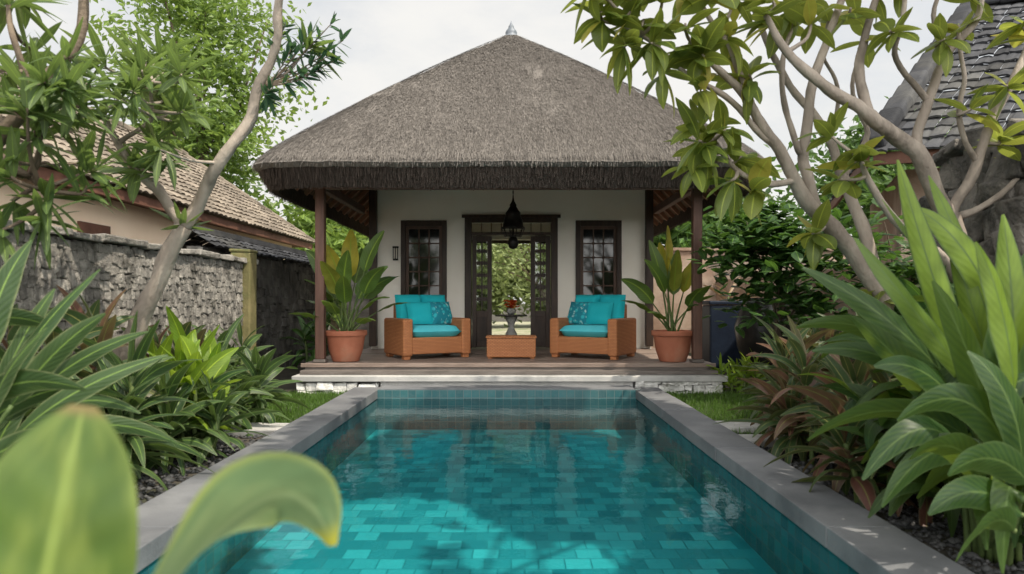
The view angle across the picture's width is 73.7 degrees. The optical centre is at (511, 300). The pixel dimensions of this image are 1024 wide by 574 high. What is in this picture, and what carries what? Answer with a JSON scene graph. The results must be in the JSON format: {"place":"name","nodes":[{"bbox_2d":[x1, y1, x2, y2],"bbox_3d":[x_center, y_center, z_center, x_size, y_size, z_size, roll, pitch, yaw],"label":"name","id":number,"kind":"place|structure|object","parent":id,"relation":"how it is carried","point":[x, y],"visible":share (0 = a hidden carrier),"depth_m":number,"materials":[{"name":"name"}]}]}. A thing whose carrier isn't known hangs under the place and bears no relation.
{"place":"outdoors","nodes":[
{"label":"outdoors","id":0,"kind":"place"},
{"bbox_2d":[134,432,264,506],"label":"gravel","id":1,"kind":"structure","parent":0,"point":[167,479],"depth_m":4.83,"materials":[{"name":"grey gravel"}]},
{"bbox_2d":[0,240,179,471],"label":"broad leaf plant","id":2,"kind":"object","parent":1,"relation":"on","point":[44,375],"visible":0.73,"depth_m":2.85,"materials":[{"name":"green plant"}]},
{"bbox_2d":[222,422,288,436],"bbox_3d":[-2.345,1.191,6.321,0.633,0.076,0.371,0,0,0],"label":"stepping stone","id":3,"kind":"object","parent":1,"relation":"on","point":[266,428],"visible":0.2,"depth_m":6.20,"materials":[{"name":"grey stone"}]},
{"bbox_2d":[339,322,530,334],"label":"back lawn","id":4,"kind":"structure","parent":0,"point":[522,328],"depth_m":30.19,"materials":[{"name":"green plant"}]},
{"bbox_2d":[250,185,368,329],"bbox_3d":[-6.315,-1.524,23.744,6.112,5.743,6.168,0,0,0],"label":"background tree","id":5,"kind":"object","parent":4,"relation":"on","point":[304,221],"visible":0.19,"depth_m":22.64,"materials":[{"name":"green plant"}]},
{"bbox_2d":[477,243,530,326],"bbox_3d":[-2.256,-1.598,31.022,7.381,5.980,6.856,0,0,0],"label":"background tree","id":6,"kind":"object","parent":4,"relation":"on","point":[498,308],"visible":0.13,"depth_m":30.00,"materials":[{"name":"green plant"}]},
{"bbox_2d":[477,243,550,313],"bbox_3d":[0.344,-1.611,22.449,7.067,5.765,5.206,0,0,-21],"label":"garden tree","id":7,"kind":"object","parent":4,"relation":"on","point":[503,263],"visible":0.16,"depth_m":22.13,"materials":[{"name":"green plant"}]},
{"bbox_2d":[502,244,550,317],"bbox_3d":[2.451,-0.866,32.232,8.642,7.065,6.767,0,0,0],"label":"background tree","id":8,"kind":"object","parent":4,"relation":"on","point":[528,301],"visible":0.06,"depth_m":30.75,"materials":[{"name":"green plant"}]},
{"bbox_2d":[225,430,776,573],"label":"pool floor","id":9,"kind":"structure","parent":0,"point":[524,502],"depth_m":5.18,"materials":[{"name":"tile"}]},
{"bbox_2d":[137,400,858,573],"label":"pool wall","id":10,"kind":"structure","parent":9,"relation":"on","point":[776,540],"depth_m":4.68,"materials":[{"name":"tile"}]},
{"bbox_2d":[376,389,640,429],"bbox_3d":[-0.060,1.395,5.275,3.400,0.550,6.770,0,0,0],"label":"pool end wall","id":11,"kind":"structure","parent":9,"relation":"on","point":[506,409],"depth_m":8.60,"materials":[{"name":"tile"}]},
{"bbox_2d":[379,385,633,389],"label":"pool end paving","id":12,"kind":"structure","parent":0,"point":[506,387],"depth_m":8.69,"materials":[{"name":"stone"}]},
{"bbox_2d":[0,0,1023,303],"label":"sky","id":13,"kind":"structure","parent":0,"point":[389,41],"materials":[{"name":"white"}]},
{"bbox_2d":[135,304,1023,573],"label":"ground","id":14,"kind":"structure","parent":0,"point":[286,374],"depth_m":5.19,"materials":[{"name":"grey gravel"}]},
{"bbox_2d":[0,353,71,438],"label":"striped plant","id":15,"kind":"object","parent":14,"relation":"on","point":[12,426],"visible":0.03,"depth_m":3.27,"materials":[{"name":"green plant"}]},
{"bbox_2d":[0,0,131,268],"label":"oleander tree","id":16,"kind":"object","parent":14,"relation":"on","point":[37,105],"visible":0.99,"depth_m":3.72,"materials":[{"name":"green plant"}]},
{"bbox_2d":[0,285,167,451],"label":"ginger plant","id":17,"kind":"object","parent":14,"relation":"on","point":[104,328],"visible":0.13,"depth_m":4.52,"materials":[{"name":"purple plant"}]},
{"bbox_2d":[0,308,215,490],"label":"striped plant","id":18,"kind":"object","parent":14,"relation":"on","point":[138,385],"visible":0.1,"depth_m":4.46,"materials":[{"name":"green plant"}]},
{"bbox_2d":[0,220,258,370],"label":"stone wall","id":19,"kind":"structure","parent":14,"relation":"on","point":[203,287],"depth_m":6.18,"materials":[{"name":"grey stone"}]},
{"bbox_2d":[0,72,314,259],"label":"tiled house","id":20,"kind":"structure","parent":14,"relation":"on","point":[231,208],"depth_m":11.48,"materials":[{"name":"ceramic"}]},
{"bbox_2d":[77,221,110,233],"bbox_3d":[-5.840,-0.430,9.550,0.060,1.300,0.700,0,0,0],"label":"window","id":21,"kind":"structure","parent":20,"relation":"in","point":[90,228],"depth_m":9.47,"materials":[{"name":"brown wood"}]},
{"bbox_2d":[0,404,340,573],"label":"foreground plant","id":22,"kind":"object","parent":14,"relation":"on","point":[68,500],"visible":1,"depth_m":0.82,"materials":[{"name":"green plant"}]},
{"bbox_2d":[121,321,241,438],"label":"ginger plant","id":23,"kind":"object","parent":14,"relation":"on","point":[160,338],"visible":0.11,"depth_m":6.06,"materials":[{"name":"green plant"}]},
{"bbox_2d":[145,306,242,452],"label":"lime plant","id":24,"kind":"object","parent":14,"relation":"on","point":[214,364],"visible":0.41,"depth_m":5.38,"materials":[{"name":"green plant"}]},
{"bbox_2d":[59,0,351,359],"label":"leaning tree","id":25,"kind":"object","parent":14,"relation":"on","point":[157,90],"visible":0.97,"depth_m":4.93,"materials":[{"name":"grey plant"}]},
{"bbox_2d":[86,0,328,195],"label":"tall tree","id":26,"kind":"object","parent":14,"relation":"on","point":[221,68],"visible":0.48,"depth_m":20.88,"materials":[{"name":"green plant"}]},
{"bbox_2d":[135,346,282,475],"bbox_3d":[-2.692,0.878,5.325,1.517,1.043,1.490,0,0,21],"label":"striped plant","id":27,"kind":"object","parent":14,"relation":"on","point":[203,442],"visible":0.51,"depth_m":5.09,"materials":[{"name":"green plant"}]},
{"bbox_2d":[128,114,294,219],"bbox_3d":[-14.483,-2.994,27.497,13.666,8.902,9.798,0,0,34],"label":"background tree","id":28,"kind":"object","parent":14,"relation":"on","point":[249,192],"depth_m":26.70,"materials":[{"name":"green plant"}]},
{"bbox_2d":[171,314,308,436],"bbox_3d":[-2.781,0.775,6.320,1.560,1.298,1.693,0,0,0],"label":"striped plant","id":29,"kind":"object","parent":14,"relation":"on","point":[264,370],"visible":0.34,"depth_m":6.51,"materials":[{"name":"green plant"}]},
{"bbox_2d":[229,249,257,372],"bbox_3d":[-3.519,0.272,8.979,0.287,1.906,0.281,0,0,0],"label":"gate post","id":30,"kind":"object","parent":14,"relation":"on","point":[249,273],"visible":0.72,"depth_m":8.86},
{"bbox_2d":[216,318,273,370],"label":"plant","id":31,"kind":"object","parent":14,"relation":"on","point":[250,341],"depth_m":7.86,"materials":[{"name":"green plant"}]},
{"bbox_2d":[182,225,328,368],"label":"capped wall","id":32,"kind":"structure","parent":14,"relation":"on","point":[284,289],"depth_m":11.91,"materials":[{"name":"stone"}]},
{"bbox_2d":[226,389,346,425],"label":"grass","id":33,"kind":"structure","parent":14,"relation":"on","point":[317,399],"depth_m":7.90,"materials":[{"name":"green plant"}]},
{"bbox_2d":[278,311,332,367],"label":"passage plant","id":34,"kind":"object","parent":14,"relation":"on","point":[306,332],"visible":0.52,"depth_m":11.37,"materials":[{"name":"green plant"}]},
{"bbox_2d":[347,270,370,348],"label":"garden wall","id":35,"kind":"structure","parent":14,"relation":"on","point":[364,313],"depth_m":17.00,"materials":[{"name":"stone"}]},
{"bbox_2d":[249,21,762,393],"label":"thatched pavilion","id":36,"kind":"structure","parent":14,"relation":"on","point":[428,172],"depth_m":9.68,"materials":[{"name":"grey plant"}]},
{"bbox_2d":[290,229,406,361],"bbox_3d":[-2.224,-0.103,9.572,1.575,1.900,1.284,0,0,0],"label":"potted plant","id":37,"kind":"object","parent":36,"relation":"on","point":[346,344],"visible":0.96,"depth_m":9.47,"materials":[{"name":"green plant"}]},
{"bbox_2d":[401,220,446,301],"bbox_3d":[-1.560,-0.525,12.218,0.880,1.830,0.165,0,0,0],"label":"window","id":38,"kind":"structure","parent":36,"relation":"in","point":[423,242],"depth_m":12.21,"materials":[{"name":"brown wood"}]},
{"bbox_2d":[384,295,470,359],"bbox_3d":[-1.280,0.374,10.380,1.080,0.944,0.840,0,0,-30],"label":"rattan armchair","id":39,"kind":"object","parent":36,"relation":"on","point":[405,338],"visible":0.7,"depth_m":10.12,"materials":[{"name":"orange wicker"}]},
{"bbox_2d":[406,302,432,323],"bbox_3d":[-1.377,0.182,10.347,0.420,0.347,0.213,0,0,-26],"label":"throw pillow","id":40,"kind":"object","parent":39,"relation":"on","point":[419,312],"visible":0.94,"depth_m":10.28,"materials":[{"name":"teal fabric"}]},
{"bbox_2d":[429,302,452,323],"bbox_3d":[-1.082,0.182,10.517,0.400,0.347,0.213,0,0,-40],"label":"throw pillow","id":41,"kind":"object","parent":39,"relation":"on","point":[441,313],"visible":0.94,"depth_m":10.45,"materials":[{"name":"teal fabric"}]},
{"bbox_2d":[472,235,491,346],"bbox_3d":[-0.525,-0.172,12.260,0.364,2.005,0.055,0,0,-13],"label":"door leaf","id":42,"kind":"structure","parent":36,"relation":"in","point":[481,320],"depth_m":12.25,"materials":[{"name":"brown wood"}]},
{"bbox_2d":[495,314,526,334],"bbox_3d":[0.000,0.551,12.750,0.600,0.597,0.600,0,0,0],"label":"pedestal table","id":43,"kind":"object","parent":36,"relation":"on","point":[511,319],"visible":0.65,"depth_m":12.68,"materials":[{"name":"grey stone"}]},
{"bbox_2d":[502,299,519,313],"bbox_3d":[-0.006,0.109,12.702,0.359,0.281,0.342,0,0,0],"label":"flower vase","id":44,"kind":"object","parent":43,"relation":"on","point":[512,304],"visible":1,"depth_m":12.67,"materials":[{"name":"stone"}]},
{"bbox_2d":[486,335,536,358],"bbox_3d":[0.000,0.682,10.200,0.750,0.330,0.430,0,0,0],"label":"coffee table","id":45,"kind":"object","parent":36,"relation":"on","point":[511,345],"visible":1,"depth_m":10.00,"materials":[{"name":"wicker"}]},
{"bbox_2d":[501,191,524,248],"bbox_3d":[0.030,-1.406,10.800,0.380,1.172,0.380,0,0,0],"label":"hanging lantern","id":46,"kind":"object","parent":36,"relation":"hanging from","point":[513,221],"visible":0.94,"depth_m":10.71,"materials":[{"name":"black metal"}]},
{"bbox_2d":[531,235,549,346],"bbox_3d":[0.525,-0.172,12.260,0.364,2.005,0.055,0,0,13],"label":"door leaf","id":47,"kind":"structure","parent":36,"relation":"in","point":[540,320],"depth_m":12.25,"materials":[{"name":"brown wood"}]},
{"bbox_2d":[550,295,635,359],"bbox_3d":[1.250,0.374,10.380,1.080,0.944,0.840,0,0,30],"label":"rattan armchair","id":48,"kind":"object","parent":36,"relation":"on","point":[614,338],"visible":0.74,"depth_m":10.12,"materials":[{"name":"orange wicker"}]},
{"bbox_2d":[567,302,591,323],"bbox_3d":[1.044,0.182,10.522,0.400,0.347,0.213,0,0,40],"label":"throw pillow","id":49,"kind":"object","parent":48,"relation":"on","point":[577,313],"visible":0.94,"depth_m":10.45,"materials":[{"name":"teal fabric"}]},
{"bbox_2d":[586,302,613,324],"bbox_3d":[1.329,0.182,10.357,0.420,0.347,0.213,0,0,26],"label":"throw pillow","id":50,"kind":"object","parent":48,"relation":"on","point":[599,312],"visible":0.97,"depth_m":10.29,"materials":[{"name":"teal fabric"}]},
{"bbox_2d":[576,220,621,294],"bbox_3d":[1.560,-0.525,12.218,0.880,1.830,0.165,0,0,0],"label":"window","id":51,"kind":"structure","parent":36,"relation":"in","point":[598,242],"depth_m":12.21,"materials":[{"name":"brown wood"}]},
{"bbox_2d":[621,225,714,361],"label":"potted plant","id":52,"kind":"object","parent":36,"relation":"on","point":[672,344],"visible":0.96,"depth_m":9.48,"materials":[{"name":"green plant"}]},
{"bbox_2d":[135,387,974,573],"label":"pool coping","id":53,"kind":"object","parent":14,"relation":"on","point":[848,532],"visible":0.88,"depth_m":3.98,"materials":[{"name":"stone"}]},
{"bbox_2d":[702,301,744,368],"bbox_3d":[3.720,0.583,12.000,0.640,1.175,0.540,0,0,0],"label":"garden bin","id":54,"kind":"object","parent":14,"relation":"on","point":[716,340],"visible":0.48,"depth_m":11.75,"materials":[{"name":"blue paint"}]},
{"bbox_2d":[667,390,780,433],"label":"grass","id":55,"kind":"structure","parent":14,"relation":"on","point":[717,407],"depth_m":7.94,"materials":[{"name":"green plant"}]},
{"bbox_2d":[703,278,755,300],"bbox_3d":[4.272,0.388,13.261,1.613,1.718,1.334,0,0,43],"label":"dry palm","id":56,"kind":"object","parent":14,"relation":"on","point":[719,294],"visible":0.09,"depth_m":13.30,"materials":[{"name":"brown plant"}]},
{"bbox_2d":[653,177,806,247],"bbox_3d":[6.315,-1.656,23.848,6.557,6.394,7.469,0,0,43],"label":"background tree","id":57,"kind":"object","parent":14,"relation":"on","point":[680,238],"visible":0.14,"depth_m":22.35,"materials":[{"name":"green plant"}]},
{"bbox_2d":[706,352,766,393],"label":"lime plant","id":58,"kind":"object","parent":14,"relation":"on","point":[728,370],"visible":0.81,"depth_m":8.97,"materials":[{"name":"green plant"}]},
{"bbox_2d":[561,0,919,310],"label":"frangipani tree","id":59,"kind":"object","parent":14,"relation":"on","point":[698,57],"visible":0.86,"depth_m":4.92,"materials":[{"name":"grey plant"}]},
{"bbox_2d":[728,349,768,385],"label":"lime plant","id":60,"kind":"object","parent":14,"relation":"on","point":[749,361],"visible":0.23,"depth_m":9.48,"materials":[{"name":"green plant"}]},
{"bbox_2d":[651,248,849,352],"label":"garden wall","id":61,"kind":"structure","parent":14,"relation":"on","point":[708,275],"depth_m":16.00,"materials":[{"name":"beige painted plaster"}]},
{"bbox_2d":[738,434,784,446],"bbox_3d":[2.032,1.190,5.823,0.704,0.074,0.297,0,0,0],"label":"stepping stone","id":62,"kind":"object","parent":14,"relation":"on","point":[750,438],"visible":0.06,"depth_m":5.74,"materials":[{"name":"grey stone"}]},
{"bbox_2d":[734,298,794,378],"bbox_3d":[4.050,0.585,10.900,0.940,1.270,0.940,0,0,0],"label":"water jar","id":63,"kind":"object","parent":14,"relation":"on","point":[752,338],"visible":0.19,"depth_m":10.59,"materials":[{"name":"black ceramic"}]},
{"bbox_2d":[685,183,859,340],"bbox_3d":[3.355,-0.126,8.473,2.317,2.700,2.158,0,0,18],"label":"round leaf shrub","id":64,"kind":"object","parent":14,"relation":"on","point":[773,250],"visible":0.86,"depth_m":8.28,"materials":[{"name":"green plant"}]},
{"bbox_2d":[730,312,858,437],"bbox_3d":[2.760,0.751,6.051,1.788,1.314,1.929,0,0,0],"label":"purple plant","id":65,"kind":"object","parent":14,"relation":"on","point":[815,339],"visible":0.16,"depth_m":6.21,"materials":[{"name":"purple green leaf"}]},
{"bbox_2d":[758,329,854,409],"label":"purple plant","id":66,"kind":"object","parent":14,"relation":"on","point":[809,333],"visible":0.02,"depth_m":7.03,"materials":[{"name":"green plant"}]},
{"bbox_2d":[715,315,900,484],"bbox_3d":[2.562,0.765,5.142,1.704,1.311,1.817,0,0,-22],"label":"purple plant","id":67,"kind":"object","parent":14,"relation":"on","point":[793,413],"visible":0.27,"depth_m":5.17,"materials":[{"name":"purple green leaf"}]},
{"bbox_2d":[716,261,915,335],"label":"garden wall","id":68,"kind":"structure","parent":14,"relation":"on","point":[727,288],"depth_m":10.91,"materials":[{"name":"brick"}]},
{"bbox_2d":[764,96,953,239],"bbox_3d":[13.271,-2.570,24.183,9.455,9.113,10.523,0,0,-21],"label":"background tree","id":69,"kind":"object","parent":14,"relation":"on","point":[882,180],"visible":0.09,"depth_m":23.13,"materials":[{"name":"green plant"}]},
{"bbox_2d":[806,177,920,336],"bbox_3d":[4.265,-0.063,7.622,1.964,2.568,2.590,0,0,0],"label":"round leaf shrub","id":70,"kind":"object","parent":14,"relation":"on","point":[897,268],"visible":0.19,"depth_m":7.49,"materials":[{"name":"green plant"}]},
{"bbox_2d":[763,346,969,525],"bbox_3d":[2.449,0.821,4.293,1.678,1.214,1.530,0,0,0],"label":"striped plant","id":71,"kind":"object","parent":14,"relation":"on","point":[839,445],"visible":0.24,"depth_m":4.11,"materials":[{"name":"green leaf"}]},
{"bbox_2d":[732,0,1023,282],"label":"frangipani tree","id":72,"kind":"object","parent":14,"relation":"on","point":[912,146],"visible":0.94,"depth_m":4.88,"materials":[{"name":"grey plant"}]},
{"bbox_2d":[796,160,1023,572],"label":"heliconia plant","id":73,"kind":"object","parent":14,"relation":"on","point":[955,424],"visible":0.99,"depth_m":2.95,"materials":[{"name":"green plant"}]},
{"bbox_2d":[898,265,1023,403],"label":"striped plant","id":74,"kind":"object","parent":14,"relation":"on","point":[912,288],"visible":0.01,"depth_m":5.19,"materials":[{"name":"green plant"}]},
{"bbox_2d":[919,118,1023,402],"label":"boulder wall","id":75,"kind":"structure","parent":14,"relation":"on","point":[952,160],"depth_m":5.61,"materials":[{"name":"stone"}]},
{"bbox_2d":[738,432,1023,573],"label":"gravel","id":76,"kind":"structure","parent":0,"point":[932,540],"depth_m":3.58,"materials":[{"name":"grey gravel"}]},
{"bbox_2d":[716,421,770,432],"bbox_3d":[2.132,1.188,6.436,0.752,0.067,0.319,0,0,0],"label":"stepping stone","id":77,"kind":"object","parent":76,"relation":"on","point":[744,426],"visible":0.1,"depth_m":6.32,"materials":[{"name":"grey stone"}]},
{"bbox_2d":[829,0,1023,263],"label":"grey roof house","id":78,"kind":"structure","parent":0,"point":[898,110],"depth_m":9.87,"materials":[{"name":"grey roof tile"},{"name":"stone"},{"name":"peach plaster"}]}
]}

